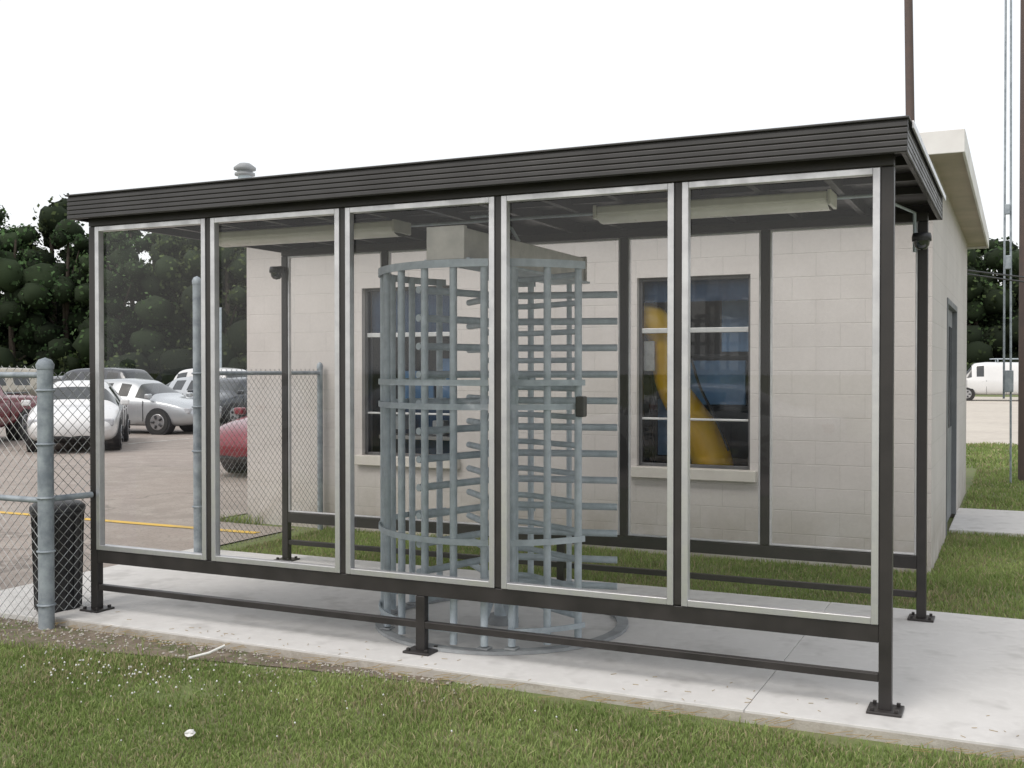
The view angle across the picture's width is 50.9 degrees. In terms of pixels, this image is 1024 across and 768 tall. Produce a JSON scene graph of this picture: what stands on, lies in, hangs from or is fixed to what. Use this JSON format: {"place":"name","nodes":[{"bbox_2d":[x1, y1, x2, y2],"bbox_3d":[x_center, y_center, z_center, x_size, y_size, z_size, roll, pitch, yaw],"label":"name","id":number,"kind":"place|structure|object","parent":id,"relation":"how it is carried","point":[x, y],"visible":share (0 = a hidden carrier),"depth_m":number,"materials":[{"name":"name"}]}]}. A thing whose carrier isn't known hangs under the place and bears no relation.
{"place":"outdoors","nodes":[
{"label":"outdoors","id":0,"kind":"place"},
{"bbox_2d":[53,376,62,382],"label":"parked car","id":1,"kind":"object","parent":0,"point":[57,379],"visible":0.02,"depth_m":41.77,"materials":[{"name":"grey paint"}]},
{"bbox_2d":[234,163,255,178],"bbox_3d":[-2.928,-2.215,11.806,0.240,0.420,0.240,0,1,25],"label":"roof vent","id":2,"kind":"object","parent":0,"point":[245,170],"visible":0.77,"depth_m":11.73,"materials":[{"name":"silver metal"}]},
{"bbox_2d":[0,0,1019,305],"label":"sky","id":3,"kind":"structure","parent":0,"point":[96,95],"materials":[{"name":"white"}]},
{"bbox_2d":[0,395,1023,767],"bbox_3d":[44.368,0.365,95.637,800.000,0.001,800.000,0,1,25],"label":"ground","id":4,"kind":"structure","parent":0,"point":[970,473],"depth_m":5.27,"materials":[{"name":"green plant"}]},
{"bbox_2d":[20,649,242,706],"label":"clover flowers","id":5,"kind":"object","parent":4,"relation":"on","point":[139,672],"visible":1,"depth_m":5.90,"materials":[{"name":"plant"}]},
{"bbox_2d":[0,548,281,621],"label":"apron","id":6,"kind":"object","parent":4,"relation":"on","point":[137,576],"visible":0.07,"depth_m":8.41,"materials":[{"name":"concrete"}]},
{"bbox_2d":[29,499,85,612],"bbox_3d":[-3.127,1.176,7.415,0.360,0.762,0.360,0,1,25],"label":"trash can","id":7,"kind":"object","parent":6,"relation":"on","point":[58,513],"visible":0.59,"depth_m":7.31,"materials":[{"name":"black plastic"}]},
{"bbox_2d":[191,276,322,552],"bbox_3d":[-2.435,0.285,10.540,0.104,2.535,1.964,0,1,25],"label":"chain link fence","id":8,"kind":"object","parent":6,"relation":"on","point":[197,460],"visible":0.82,"depth_m":10.22,"materials":[{"name":"metal"}]},
{"bbox_2d":[0,423,294,589],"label":"parking lot","id":9,"kind":"structure","parent":4,"relation":"on","point":[148,481],"depth_m":14.72,"materials":[{"name":"concrete"}]},
{"bbox_2d":[0,386,36,439],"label":"parked pickup truck","id":10,"kind":"object","parent":9,"relation":"on","point":[13,420],"visible":0.68,"depth_m":25.24,"materials":[{"name":"red paint"}]},
{"bbox_2d":[0,367,36,395],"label":"parked car","id":11,"kind":"object","parent":9,"relation":"on","point":[24,382],"visible":0.2,"depth_m":37.25,"materials":[{"name":"beige paint"}]},
{"bbox_2d":[21,380,129,451],"bbox_3d":[-9.437,0.656,23.605,2.100,1.484,4.794,0,1,-17],"label":"parked car","id":12,"kind":"object","parent":9,"relation":"on","point":[116,425],"visible":0.64,"depth_m":22.12,"materials":[{"name":"white paint"}]},
{"bbox_2d":[60,367,153,380],"bbox_3d":[-13.869,0.304,38.155,4.596,1.788,2.140,0,1,20],"label":"parked car","id":13,"kind":"object","parent":9,"relation":"on","point":[115,372],"visible":0.08,"depth_m":37.79,"materials":[{"name":"paint"}]},
{"bbox_2d":[0,432,257,533],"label":"parking markings","id":14,"kind":"object","parent":9,"relation":"on","point":[179,526],"visible":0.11,"depth_m":11.72,"materials":[{"name":"yellow paint"}]},
{"bbox_2d":[104,378,221,434],"bbox_3d":[-10.203,0.583,28.805,4.794,1.484,2.100,0,1,15],"label":"parked car","id":15,"kind":"object","parent":9,"relation":"on","point":[155,407],"visible":0.42,"depth_m":27.75,"materials":[{"name":"silver metal"}]},
{"bbox_2d":[166,377,220,395],"bbox_3d":[-10.423,0.478,36.321,4.794,1.484,2.100,1,1,35],"label":"parked car","id":16,"kind":"object","parent":9,"relation":"on","point":[183,385],"visible":0.05,"depth_m":35.84,"materials":[{"name":"silver metal"}]},
{"bbox_2d":[174,368,246,379],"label":"parked car","id":17,"kind":"object","parent":9,"relation":"on","point":[185,373],"visible":0.05,"depth_m":42.18,"materials":[{"name":"white paint"}]},
{"bbox_2d":[187,377,246,424],"bbox_3d":[-8.500,0.514,33.779,2.100,1.484,4.794,0,1,25],"label":"parked car","id":18,"kind":"object","parent":9,"relation":"on","point":[226,397],"visible":0.19,"depth_m":32.40,"materials":[{"name":"paint"}]},
{"bbox_2d":[219,307,221,367],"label":"light mast","id":19,"kind":"object","parent":9,"relation":"on","point":[220,334],"visible":0.58,"depth_m":44.79,"materials":[{"name":"metal"}]},
{"bbox_2d":[220,407,246,472],"bbox_3d":[-3.126,0.726,18.542,2.100,1.484,4.794,0,1,27],"label":"parked car","id":20,"kind":"object","parent":9,"relation":"on","point":[234,446],"visible":0.06,"depth_m":16.58,"materials":[{"name":"red paint"}]},
{"bbox_2d":[185,729,195,736],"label":"paper litter","id":21,"kind":"object","parent":4,"relation":"on","point":[190,732],"visible":1,"depth_m":4.91,"materials":[{"name":"white paper"}]},
{"bbox_2d":[0,617,451,684],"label":"soil strip","id":22,"kind":"object","parent":4,"relation":"on","point":[228,655],"visible":0.4,"depth_m":6.55,"materials":[{"name":"brown soil"}]},
{"bbox_2d":[0,358,93,629],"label":"chain link fence","id":23,"kind":"object","parent":22,"relation":"on","point":[46,498],"visible":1,"depth_m":7.02,"materials":[{"name":"metal"}]},
{"bbox_2d":[189,644,224,658],"bbox_3d":[-1.772,1.558,6.260,0.210,0.066,0.028,0,1,-26],"label":"broken stick","id":24,"kind":"object","parent":22,"relation":"on","point":[207,653],"visible":1,"depth_m":6.25,"materials":[{"name":"wood"}]},
{"bbox_2d":[2,618,483,700],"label":"gravel","id":25,"kind":"structure","parent":22,"relation":"on","point":[200,649],"depth_m":6.47,"materials":[{"name":"stone"}]},
{"bbox_2d":[23,655,576,740],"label":"clover flowers","id":26,"kind":"object","parent":4,"relation":"on","point":[278,693],"visible":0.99,"depth_m":5.43,"materials":[{"name":"plant"}]},
{"bbox_2d":[0,193,1018,384],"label":"tree line","id":27,"kind":"object","parent":4,"relation":"on","point":[44,305],"visible":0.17,"depth_m":82.98,"materials":[{"name":"green plant"}]},
{"bbox_2d":[54,611,1023,759],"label":"dry grass clippings","id":28,"kind":"object","parent":4,"relation":"on","point":[324,659],"visible":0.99,"depth_m":5.47,"materials":[{"name":"plant"}]},
{"bbox_2d":[55,554,1023,750],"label":"slab","id":29,"kind":"structure","parent":4,"relation":"on","point":[956,676],"depth_m":6.25,"materials":[{"name":"concrete"}]},
{"bbox_2d":[375,225,627,654],"bbox_3d":[-0.087,0.306,7.075,1.629,2.470,1.868,0,1,-10],"label":"full height turnstile","id":30,"kind":"object","parent":29,"relation":"on","point":[453,248],"visible":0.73,"depth_m":6.49,"materials":[{"name":"metal"}]},
{"bbox_2d":[65,115,945,717],"bbox_3d":[-0.039,0.138,7.230,5.328,2.803,2.540,0,1,25],"label":"glass walkway shelter","id":31,"kind":"object","parent":29,"relation":"on","point":[879,177],"visible":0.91,"depth_m":6.37,"materials":[{"name":"brown metal"}]},
{"bbox_2d":[269,266,285,279],"bbox_3d":[-1.971,-0.938,9.096,0.119,0.118,0.160,1,1,48],"label":"security camera","id":32,"kind":"object","parent":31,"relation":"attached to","point":[276,272],"visible":1,"depth_m":9.04,"materials":[{"name":"black plastic"}]},
{"bbox_2d":[219,219,410,246],"bbox_3d":[-1.472,-1.076,7.766,1.590,0.105,0.230,0,1,25],"label":"strip light","id":33,"kind":"object","parent":31,"relation":"attached to","point":[362,230],"visible":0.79,"depth_m":7.67,"materials":[{"name":"plastic"}]},
{"bbox_2d":[593,189,836,223],"bbox_3d":[1.202,-1.058,6.508,1.440,0.105,0.230,0,1,25],"label":"strip light","id":34,"kind":"object","parent":31,"relation":"attached to","point":[811,201],"visible":1,"depth_m":6.37,"materials":[{"name":"plastic"}]},
{"bbox_2d":[912,232,931,249],"bbox_3d":[2.644,-0.918,6.924,0.119,0.118,0.160,1,1,48],"label":"security camera","id":35,"kind":"object","parent":31,"relation":"attached to","point":[921,240],"visible":1,"depth_m":6.87,"materials":[{"name":"black plastic"}]},
{"bbox_2d":[55,619,1023,761],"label":"slab edge","id":36,"kind":"structure","parent":4,"relation":"on","point":[817,727],"depth_m":5.47,"materials":[{"name":"grey concrete"}]},
{"bbox_2d":[247,161,934,573],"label":"front wall","id":37,"kind":"structure","parent":4,"relation":"on","point":[821,381],"depth_m":9.69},
{"bbox_2d":[354,455,459,468],"bbox_3d":[-1.040,0.795,11.093,1.220,0.099,0.260,0,1,25],"label":"window sill","id":38,"kind":"structure","parent":37,"relation":"attached to","point":[373,460],"depth_m":11.11,"materials":[{"name":"beige concrete"}]},
{"bbox_2d":[365,286,449,456],"bbox_3d":[-1.032,-0.125,11.098,1.100,1.740,0.060,0,1,25],"label":"window frame","id":39,"kind":"object","parent":37,"relation":"attached to","point":[367,386],"visible":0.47,"depth_m":11.30,"materials":[{"name":"brown metal"}]},
{"bbox_2d":[367,332,449,414],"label":"window rails","id":40,"kind":"object","parent":39,"relation":"attached to","point":[417,334],"depth_m":11.04,"materials":[{"name":"white metal"}]},
{"bbox_2d":[372,290,449,332],"bbox_3d":[-1.002,-0.741,11.152,1.060,0.490,0.030,0,1,25],"label":"window pane","id":41,"kind":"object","parent":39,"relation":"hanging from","point":[376,311],"visible":0.19,"depth_m":11.14,"materials":[{"name":"glass"}]},
{"bbox_2d":[631,466,756,482],"bbox_3d":[1.661,0.812,9.822,1.170,0.099,0.260,0,1,25],"label":"window sill","id":42,"kind":"structure","parent":37,"relation":"attached to","point":[729,475],"depth_m":9.64,"materials":[{"name":"beige concrete"}]},
{"bbox_2d":[639,274,749,469],"bbox_3d":[1.669,-0.107,9.827,1.050,1.740,0.060,0,1,25],"label":"window frame","id":43,"kind":"object","parent":37,"relation":"attached to","point":[641,373],"visible":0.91,"depth_m":10.00,"materials":[{"name":"brown metal"}]},
{"bbox_2d":[642,327,748,421],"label":"window rails","id":44,"kind":"object","parent":43,"relation":"attached to","point":[701,330],"depth_m":9.75,"materials":[{"name":"white metal"}]},
{"bbox_2d":[645,278,748,302],"bbox_3d":[1.699,-0.863,9.880,1.010,0.210,0.030,0,1,25],"label":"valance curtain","id":45,"kind":"object","parent":37,"relation":"hanging from","point":[720,290],"visible":0.61,"depth_m":9.85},
{"bbox_2d":[919,129,988,248],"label":"roof fascia","id":46,"kind":"structure","parent":37,"relation":"on","point":[946,141],"depth_m":8.44,"materials":[{"name":"white metal"}]},
{"bbox_2d":[929,152,986,246],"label":"roof soffit","id":47,"kind":"structure","parent":37,"relation":"attached to","point":[952,173],"depth_m":10.50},
{"bbox_2d":[904,0,914,121],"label":"flag pole","id":48,"kind":"object","parent":4,"relation":"on","point":[909,64],"depth_m":17.79,"materials":[{"name":"metal"}]},
{"bbox_2d":[933,167,966,566],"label":"side walls","id":49,"kind":"structure","parent":4,"relation":"on","point":[950,262],"depth_m":10.51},
{"bbox_2d":[946,297,956,535],"bbox_3d":[4.648,0.314,11.537,0.130,2.370,1.800,0,1,25],"label":"door frame","id":50,"kind":"object","parent":49,"relation":"attached to","point":[951,306],"visible":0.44,"depth_m":12.27,"materials":[{"name":"grey metal"}]},
{"bbox_2d":[947,309,951,521],"bbox_3d":[4.642,0.344,11.540,0.056,2.310,1.680,0,1,25],"label":"door","id":51,"kind":"structure","parent":50,"relation":"in","point":[949,464],"depth_m":11.89,"materials":[{"name":"metal"}]},
{"bbox_2d":[966,397,1017,444],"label":"gravel lot","id":52,"kind":"structure","parent":4,"relation":"on","point":[988,419],"depth_m":35.28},
{"bbox_2d":[966,358,1017,400],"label":"parked van","id":53,"kind":"object","parent":52,"relation":"on","point":[984,378],"visible":0.5,"depth_m":56.70,"materials":[{"name":"white paint"}]},
{"bbox_2d":[1003,0,1023,482],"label":"utility pole","id":54,"kind":"object","parent":4,"relation":"on","point":[1008,380],"visible":0.9,"depth_m":16.06,"materials":[{"name":"metal"}]},
{"bbox_2d":[967,270,1023,282],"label":"overhead cable","id":55,"kind":"object","parent":54,"relation":"attached to","point":[995,274],"visible":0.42,"depth_m":15.27,"materials":[{"name":"black plastic"}]},
{"bbox_2d":[949,508,1023,536],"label":"sidewalk","id":56,"kind":"structure","parent":0,"point":[986,521],"depth_m":11.72,"materials":[{"name":"concrete"}]},
{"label":"floor","id":57,"kind":"structure","parent":0,"visible":0},
{"bbox_2d":[379,358,449,453],"bbox_3d":[-0.799,0.619,11.568,1.050,1.780,0.690,0,1,25],"label":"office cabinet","id":58,"kind":"object","parent":57,"relation":"on","point":[432,419],"visible":0.1,"depth_m":11.46,"materials":[{"name":"metal"}]},
{"bbox_2d":[372,282,748,465],"bbox_3d":[1.091,-0.179,12.132,6.660,3.400,0.060,0,1,25],"label":"partition","id":59,"kind":"object","parent":57,"relation":"on","point":[704,314],"depth_m":11.67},
{"bbox_2d":[644,303,733,464],"bbox_3d":[1.534,0.375,10.272,1.428,2.303,0.642,0,1,25],"label":"yellow machine arm","id":60,"kind":"object","parent":57,"relation":"on","point":[709,445],"visible":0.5,"depth_m":9.94},
{"bbox_2d":[649,300,748,461],"bbox_3d":[1.867,0.361,10.337,1.160,2.330,0.140,0,1,25],"label":"blue equipment rack","id":61,"kind":"object","parent":57,"relation":"on","point":[723,382],"visible":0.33,"depth_m":10.20,"materials":[{"name":"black metal"}]}
]}

